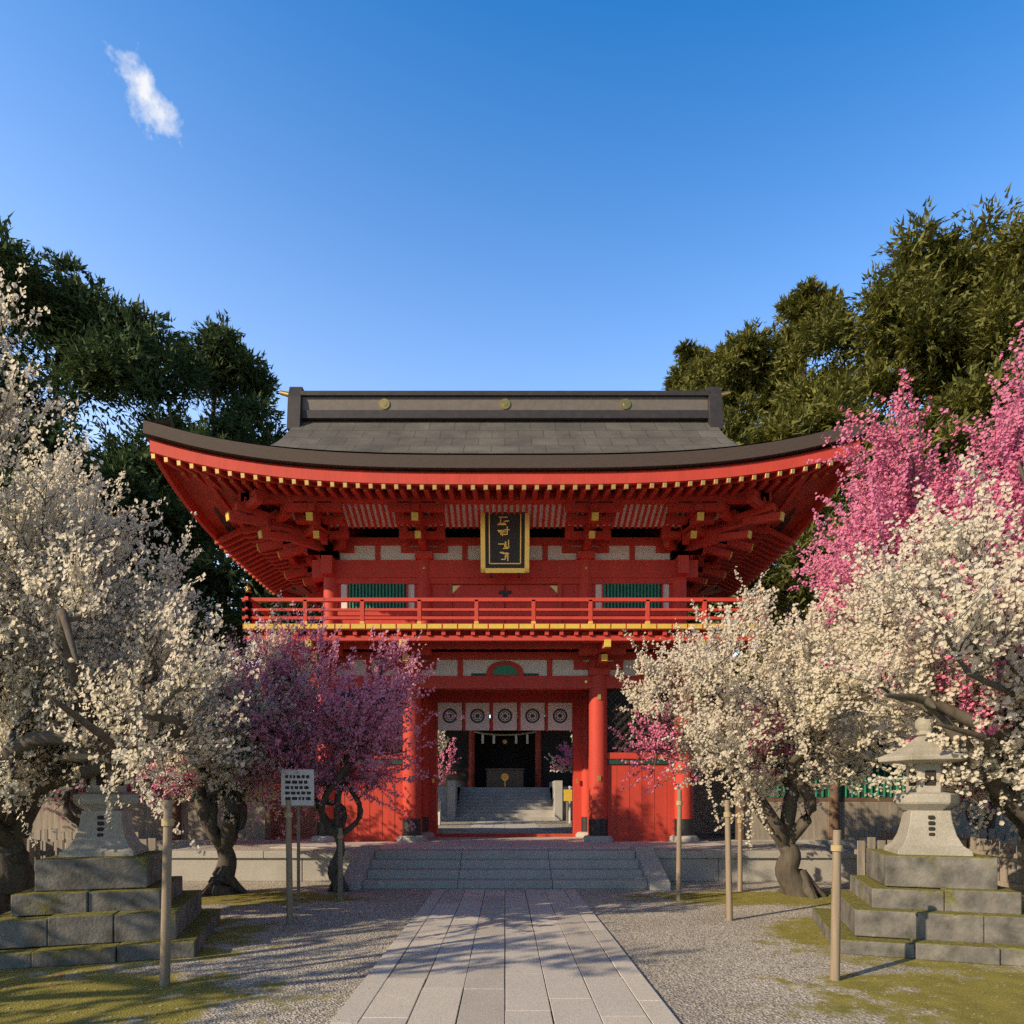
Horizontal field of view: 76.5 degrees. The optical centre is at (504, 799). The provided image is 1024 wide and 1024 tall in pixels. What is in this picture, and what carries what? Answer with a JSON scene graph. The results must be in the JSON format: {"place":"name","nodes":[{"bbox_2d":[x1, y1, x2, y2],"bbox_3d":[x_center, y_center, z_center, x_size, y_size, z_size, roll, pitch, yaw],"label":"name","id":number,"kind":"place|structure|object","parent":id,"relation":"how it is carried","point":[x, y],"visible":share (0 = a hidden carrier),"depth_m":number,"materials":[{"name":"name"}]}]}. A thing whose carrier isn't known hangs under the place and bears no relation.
{"place":"outdoors","nodes":[
{"label":"outdoors","id":0,"kind":"place"},
{"bbox_2d":[155,618,246,669],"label":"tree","id":1,"kind":"object","parent":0,"point":[192,644],"visible":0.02,"depth_m":58.45,"materials":[{"name":"plant"}]},
{"bbox_2d":[0,865,1023,1023],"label":"ground","id":2,"kind":"structure","parent":0,"point":[655,936],"depth_m":5.72,"materials":[{"name":"grey gravel"}]},
{"bbox_2d":[0,352,90,470],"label":"tree","id":3,"kind":"object","parent":2,"relation":"on","point":[49,414],"visible":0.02,"depth_m":31.91,"materials":[{"name":"green plant"}]},
{"bbox_2d":[0,716,220,969],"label":"stone lantern","id":4,"kind":"object","parent":2,"relation":"on","point":[93,895],"visible":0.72,"depth_m":6.30,"materials":[{"name":"grey stone"}]},
{"bbox_2d":[0,388,223,662],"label":"tree","id":5,"kind":"object","parent":2,"relation":"on","point":[50,442],"visible":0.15,"depth_m":23.46,"materials":[{"name":"green plant"}]},
{"bbox_2d":[0,212,227,654],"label":"tree","id":6,"kind":"object","parent":2,"relation":"on","point":[98,343],"visible":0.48,"depth_m":28.07,"materials":[{"name":"green plant"}]},
{"bbox_2d":[0,262,236,910],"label":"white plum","id":7,"kind":"object","parent":2,"relation":"on","point":[31,508],"visible":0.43,"depth_m":7.00,"materials":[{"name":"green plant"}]},
{"bbox_2d":[0,503,264,914],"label":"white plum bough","id":8,"kind":"object","parent":7,"relation":"attached to","point":[53,729],"visible":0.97,"depth_m":6.05,"materials":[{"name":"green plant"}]},
{"bbox_2d":[41,701,195,825],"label":"blossom tree","id":9,"kind":"object","parent":2,"relation":"on","point":[69,805],"visible":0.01,"depth_m":12.71,"materials":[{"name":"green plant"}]},
{"bbox_2d":[159,800,173,985],"bbox_3d":[-2.743,0.775,5.270,0.110,1.551,0.094,0,0,0],"label":"tree stake","id":10,"kind":"object","parent":2,"relation":"on","point":[167,821],"visible":0.96,"depth_m":5.24,"materials":[{"name":"brown wood"}]},
{"bbox_2d":[32,683,316,849],"bbox_3d":[-19.635,-0.740,16.600,28.930,4.480,4.600,0,0,0],"label":"side gallery","id":11,"kind":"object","parent":2,"relation":"on","point":[146,824],"visible":0.09,"depth_m":15.25,"materials":[{"name":"wood"}]},
{"bbox_2d":[93,416,323,695],"bbox_3d":[-11.342,-6.584,25.392,10.333,16.289,7.066,0,0,-21],"label":"tree","id":12,"kind":"object","parent":2,"relation":"on","point":[225,577],"visible":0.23,"depth_m":24.65,"materials":[{"name":"green plant"}]},
{"bbox_2d":[134,309,286,678],"bbox_3d":[-15.910,-11.754,33.487,11.648,26.572,8.128,0,0,-18],"label":"tree","id":13,"kind":"object","parent":2,"relation":"on","point":[243,381],"visible":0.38,"depth_m":33.45,"materials":[{"name":"green plant"}]},
{"bbox_2d":[109,590,344,895],"bbox_3d":[-4.755,-0.798,10.645,3.808,5.015,4.010,0,0,-24],"label":"plum","id":14,"kind":"object","parent":2,"relation":"on","point":[212,779],"visible":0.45,"depth_m":10.10,"materials":[{"name":"white plant"}]},
{"bbox_2d":[284,800,292,925],"bbox_3d":[-2.592,0.775,7.800,0.101,1.551,0.094,0,0,0],"label":"tree stake","id":15,"kind":"object","parent":2,"relation":"on","point":[288,814],"visible":0.96,"depth_m":7.77,"materials":[{"name":"brown wood"}]},
{"bbox_2d":[280,769,315,901],"bbox_3d":[-3.050,0.525,9.588,0.520,1.950,0.073,0,0,0],"label":"notice sign","id":16,"kind":"object","parent":2,"relation":"on","point":[297,789],"visible":1,"depth_m":9.55,"materials":[{"name":"white wood"}]},
{"bbox_2d":[204,598,464,892],"bbox_3d":[-2.758,-0.881,10.354,4.217,4.996,3.083,0,0,0],"label":"pink blossom tree","id":17,"kind":"object","parent":2,"relation":"on","point":[353,738],"visible":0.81,"depth_m":10.11,"materials":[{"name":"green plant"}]},
{"bbox_2d":[337,828,343,899],"bbox_3d":[-2.470,0.985,9.750,0.090,1.130,0.094,0,0,0],"label":"tree stake","id":18,"kind":"object","parent":2,"relation":"on","point":[340,836],"visible":0.95,"depth_m":9.72,"materials":[{"name":"brown wood"}]},
{"bbox_2d":[330,889,679,1023],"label":"stone path","id":19,"kind":"structure","parent":2,"relation":"on","point":[484,956],"depth_m":5.64,"materials":[{"name":"stone"}]},
{"bbox_2d":[438,712,571,830],"bbox_3d":[0.000,-2.964,30.203,60.000,8.928,21.595,0,0,0],"label":"court and hall","id":20,"kind":"object","parent":2,"relation":"on","point":[504,780],"visible":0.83,"depth_m":33.60,"materials":[{"name":"stone"}]},
{"bbox_2d":[438,730,460,784],"bbox_3d":[-3.175,-1.022,24.194,3.019,4.202,3.828,0,0,0],"label":"plum","id":21,"kind":"object","parent":20,"relation":"on","point":[447,768],"visible":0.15,"depth_m":24.23,"materials":[{"name":"pink plant"}]},
{"bbox_2d":[544,732,571,772],"bbox_3d":[3.080,-1.180,24.921,3.090,4.466,3.357,0,0,0],"label":"plum","id":22,"kind":"object","parent":20,"relation":"on","point":[568,758],"visible":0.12,"depth_m":25.00,"materials":[{"name":"pink plant"}]},
{"bbox_2d":[3,891,1016,1023],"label":"fallen petals","id":23,"kind":"object","parent":2,"relation":"on","point":[627,895],"visible":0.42,"depth_m":5.63,"materials":[{"name":"white plant"}]},
{"bbox_2d":[172,831,856,890],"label":"terrace and steps","id":24,"kind":"structure","parent":2,"relation":"on","point":[504,863],"depth_m":11.96,"materials":[{"name":"grey stone"}]},
{"bbox_2d":[202,820,818,849],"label":"terrace top","id":25,"kind":"structure","parent":24,"relation":"attached to","point":[447,825],"depth_m":14.79,"materials":[{"name":"grey stone"}]},
{"bbox_2d":[143,387,866,841],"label":"shrine gate","id":26,"kind":"structure","parent":25,"relation":"on","point":[529,557],"depth_m":14.48,"materials":[{"name":"wood"}]},
{"bbox_2d":[23,828,1023,907],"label":"wooden fences","id":27,"kind":"object","parent":2,"relation":"on","point":[1007,851],"visible":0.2,"depth_m":9.75,"materials":[{"name":"brown wood"}]},
{"bbox_2d":[676,790,682,899],"bbox_3d":[2.612,0.700,9.750,0.101,1.701,0.094,0,0,0],"label":"tree stake","id":28,"kind":"object","parent":2,"relation":"on","point":[679,802],"visible":0.96,"depth_m":9.72,"materials":[{"name":"brown wood"}]},
{"bbox_2d":[660,337,732,725],"bbox_3d":[11.317,-13.300,39.045,8.178,29.645,5.410,0,0,15],"label":"tree","id":29,"kind":"object","parent":2,"relation":"on","point":[691,354],"visible":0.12,"depth_m":39.21,"materials":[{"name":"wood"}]},
{"bbox_2d":[724,800,732,920],"bbox_3d":[2.783,0.775,8.100,0.110,1.551,0.094,0,0,0],"label":"tree stake","id":30,"kind":"object","parent":2,"relation":"on","point":[728,866],"visible":0.96,"depth_m":8.07,"materials":[{"name":"brown wood"}]},
{"bbox_2d":[737,812,742,890],"bbox_3d":[3.870,0.875,10.700,0.090,1.350,0.094,0,0,0],"label":"tree stake","id":31,"kind":"object","parent":2,"relation":"on","point":[740,867],"visible":0.89,"depth_m":10.67,"materials":[{"name":"brown wood"}]},
{"bbox_2d":[608,540,910,898],"bbox_3d":[3.845,-1.149,10.104,4.154,5.596,4.095,0,0,0],"label":"white blossom tree","id":32,"kind":"object","parent":2,"relation":"on","point":[793,691],"visible":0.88,"depth_m":9.89,"materials":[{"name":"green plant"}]},
{"bbox_2d":[670,317,853,699],"bbox_3d":[13.203,-12.404,36.814,13.734,27.898,9.281,0,0,24],"label":"tree","id":33,"kind":"object","parent":2,"relation":"on","point":[740,364],"visible":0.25,"depth_m":35.38,"materials":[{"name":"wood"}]},
{"bbox_2d":[688,369,900,694],"bbox_3d":[10.833,-6.792,24.558,10.635,16.639,7.021,0,0,25],"label":"tree","id":34,"kind":"object","parent":2,"relation":"on","point":[800,420],"visible":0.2,"depth_m":23.11,"materials":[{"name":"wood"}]},
{"bbox_2d":[739,273,856,646],"bbox_3d":[16.015,-13.530,34.953,9.936,30.173,7.760,0,0,40],"label":"tree","id":35,"kind":"object","parent":2,"relation":"on","point":[803,303],"visible":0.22,"depth_m":34.98,"materials":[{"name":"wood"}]},
{"bbox_2d":[830,830,842,980],"bbox_3d":[2.762,0.900,5.420,0.101,1.301,0.094,0,0,0],"label":"tree stake","id":36,"kind":"object","parent":2,"relation":"on","point":[836,850],"visible":0.98,"depth_m":5.39,"materials":[{"name":"brown wood"}]},
{"bbox_2d":[693,683,1015,864],"bbox_3d":[19.635,-0.740,16.600,28.930,4.480,4.600,0,0,0],"label":"side gallery","id":37,"kind":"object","parent":2,"relation":"on","point":[853,818],"visible":0.11,"depth_m":15.25,"materials":[{"name":"wood"}]},
{"bbox_2d":[764,182,1023,602],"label":"tree","id":38,"kind":"object","parent":2,"relation":"on","point":[938,275],"visible":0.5,"depth_m":29.26,"materials":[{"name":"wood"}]},
{"bbox_2d":[770,345,1023,654],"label":"tree","id":39,"kind":"object","parent":2,"relation":"on","point":[967,399],"visible":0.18,"depth_m":23.01,"materials":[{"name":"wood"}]},
{"bbox_2d":[787,320,1023,647],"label":"pink blossom tree","id":40,"kind":"object","parent":2,"relation":"on","point":[901,500],"visible":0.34,"depth_m":8.87,"materials":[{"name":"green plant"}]},
{"bbox_2d":[800,446,1023,844],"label":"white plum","id":41,"kind":"object","parent":2,"relation":"on","point":[956,546],"visible":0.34,"depth_m":6.44,"materials":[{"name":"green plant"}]},
{"bbox_2d":[807,547,1023,823],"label":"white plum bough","id":42,"kind":"object","parent":41,"relation":"attached to","point":[981,766],"visible":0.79,"depth_m":6.50,"materials":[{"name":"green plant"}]},
{"bbox_2d":[812,713,1023,965],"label":"stone lantern","id":43,"kind":"object","parent":2,"relation":"on","point":[927,887],"visible":0.9,"depth_m":6.44,"materials":[{"name":"grey stone"}]},
{"bbox_2d":[859,715,1004,838],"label":"blossom tree","id":44,"kind":"object","parent":2,"relation":"on","point":[991,824],"visible":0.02,"depth_m":12.59,"materials":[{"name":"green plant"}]},
{"bbox_2d":[863,209,1023,490],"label":"tree","id":45,"kind":"object","parent":2,"relation":"on","point":[1006,246],"visible":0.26,"depth_m":27.21,"materials":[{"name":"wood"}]},
{"bbox_2d":[0,0,1023,717],"label":"sky","id":46,"kind":"structure","parent":0,"point":[378,195],"materials":[{"name":"blue"}]}
]}

